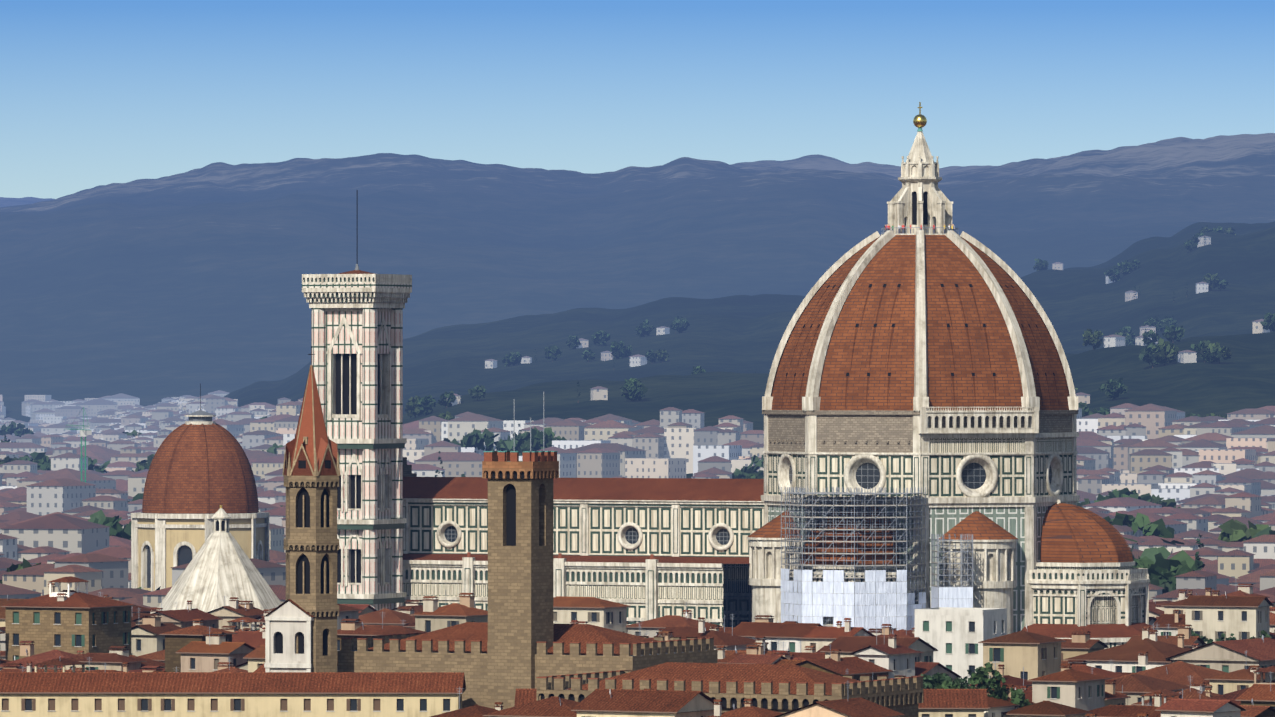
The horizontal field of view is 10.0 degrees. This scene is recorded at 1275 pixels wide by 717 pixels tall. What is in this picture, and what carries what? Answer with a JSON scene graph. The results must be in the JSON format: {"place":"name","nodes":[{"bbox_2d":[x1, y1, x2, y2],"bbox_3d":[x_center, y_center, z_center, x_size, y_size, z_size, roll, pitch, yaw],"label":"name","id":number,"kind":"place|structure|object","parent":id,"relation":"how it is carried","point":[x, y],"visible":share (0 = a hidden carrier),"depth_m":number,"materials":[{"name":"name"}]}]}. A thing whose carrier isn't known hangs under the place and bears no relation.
{"place":"outdoors","nodes":[
{"label":"outdoors","id":0,"kind":"place"},
{"bbox_2d":[0,197,54,206],"bbox_3d":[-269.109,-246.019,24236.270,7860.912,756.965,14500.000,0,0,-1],"label":"mountain","id":1,"kind":"structure","parent":0,"point":[5,202],"depth_m":24603.25,"materials":[{"name":"blue"}]},
{"bbox_2d":[0,133,1274,421],"bbox_3d":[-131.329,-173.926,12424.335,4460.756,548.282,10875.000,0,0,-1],"label":"mountain range","id":2,"kind":"structure","parent":0,"point":[150,291],"depth_m":10119.34,"materials":[{"name":"blue"}]},
{"bbox_2d":[0,0,1274,198],"label":"sky","id":3,"kind":"structure","parent":0,"point":[93,93],"materials":[{"name":"blue"}]},
{"bbox_2d":[224,221,1274,413],"bbox_3d":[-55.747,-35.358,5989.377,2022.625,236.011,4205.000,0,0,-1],"label":"hill","id":4,"kind":"structure","parent":0,"point":[739,333],"depth_m":5553.64,"materials":[{"name":"plant"}]},
{"bbox_2d":[405,225,1274,419],"bbox_3d":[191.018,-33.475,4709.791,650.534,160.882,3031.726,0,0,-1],"label":"hill trees","id":5,"kind":"object","parent":4,"relation":"on","point":[635,389],"visible":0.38,"depth_m":4112.55,"materials":[{"name":"green plant"}]},
{"bbox_2d":[451,236,1269,405],"bbox_3d":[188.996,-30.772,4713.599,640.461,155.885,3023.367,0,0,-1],"label":"hillside houses","id":6,"kind":"structure","parent":4,"relation":"on","point":[601,392],"depth_m":4989.46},
{"bbox_2d":[403,331,1274,477],"bbox_3d":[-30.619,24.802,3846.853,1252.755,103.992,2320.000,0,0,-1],"label":"hill","id":7,"kind":"structure","parent":0,"point":[1242,377],"depth_m":3717.62,"materials":[{"name":"plant"}]},
{"label":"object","id":8,"kind":"structure","parent":0,"visible":0},
{"bbox_2d":[67,407,91,481],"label":"tower crane","id":9,"kind":"object","parent":8,"relation":"on","point":[84,433],"visible":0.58,"depth_m":2484.05,"materials":[{"name":"paint"}]},
{"bbox_2d":[131,383,269,590],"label":"domed chapel","id":10,"kind":"structure","parent":8,"relation":"on","point":[200,471],"depth_m":1626.46,"materials":[{"name":"tile"}]},
{"bbox_2d":[157,505,281,611],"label":"baptistery","id":11,"kind":"structure","parent":8,"relation":"on","point":[220,566],"depth_m":1339.54,"materials":[{"name":"stone"}]},
{"bbox_2d":[283,346,339,671],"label":"church spire tower","id":12,"kind":"structure","parent":8,"relation":"on","point":[311,469],"depth_m":989.06,"materials":[{"name":"brown stone"}]},
{"bbox_2d":[264,599,313,671],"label":"bell gable","id":13,"kind":"structure","parent":12,"relation":"attached to","point":[286,623],"depth_m":988.50,"materials":[{"name":"paint"}]},
{"bbox_2d":[302,190,411,610],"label":"campanile","id":14,"kind":"structure","parent":8,"relation":"on","point":[357,334],"depth_m":1295.87,"materials":[{"name":"stone"}]},
{"bbox_2d":[338,392,923,716],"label":"crenellated palace","id":15,"kind":"structure","parent":8,"relation":"on","point":[519,639],"depth_m":983.54,"materials":[{"name":"brown stone"}]},
{"bbox_2d":[0,576,1274,716],"bbox_3d":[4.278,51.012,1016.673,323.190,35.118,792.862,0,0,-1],"label":"city","id":16,"kind":"object","parent":8,"relation":"on","point":[68,652],"visible":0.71,"depth_m":1083.65,"materials":[{"name":"tile"}]},
{"bbox_2d":[0,390,1274,608],"bbox_3d":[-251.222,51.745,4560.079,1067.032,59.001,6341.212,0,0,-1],"label":"city","id":17,"kind":"object","parent":8,"relation":"on","point":[1210,474],"visible":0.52,"depth_m":2954.20,"materials":[{"name":"grey"}]},
{"bbox_2d":[0,416,1274,708],"bbox_3d":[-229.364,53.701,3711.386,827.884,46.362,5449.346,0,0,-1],"label":"trees","id":18,"kind":"object","parent":8,"relation":"on","point":[1162,568],"visible":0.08,"depth_m":2016.44,"materials":[{"name":"green plant"}]},
{"bbox_2d":[403,102,1154,648],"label":"cathedral","id":19,"kind":"structure","parent":8,"relation":"on","point":[919,346],"depth_m":1271.96,"materials":[{"name":"stone"}]},
{"bbox_2d":[781,487,972,630],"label":"scaffolding","id":20,"kind":"object","parent":19,"relation":"attached to","point":[857,605],"visible":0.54,"depth_m":1251.32,"materials":[{"name":"white fabric"}]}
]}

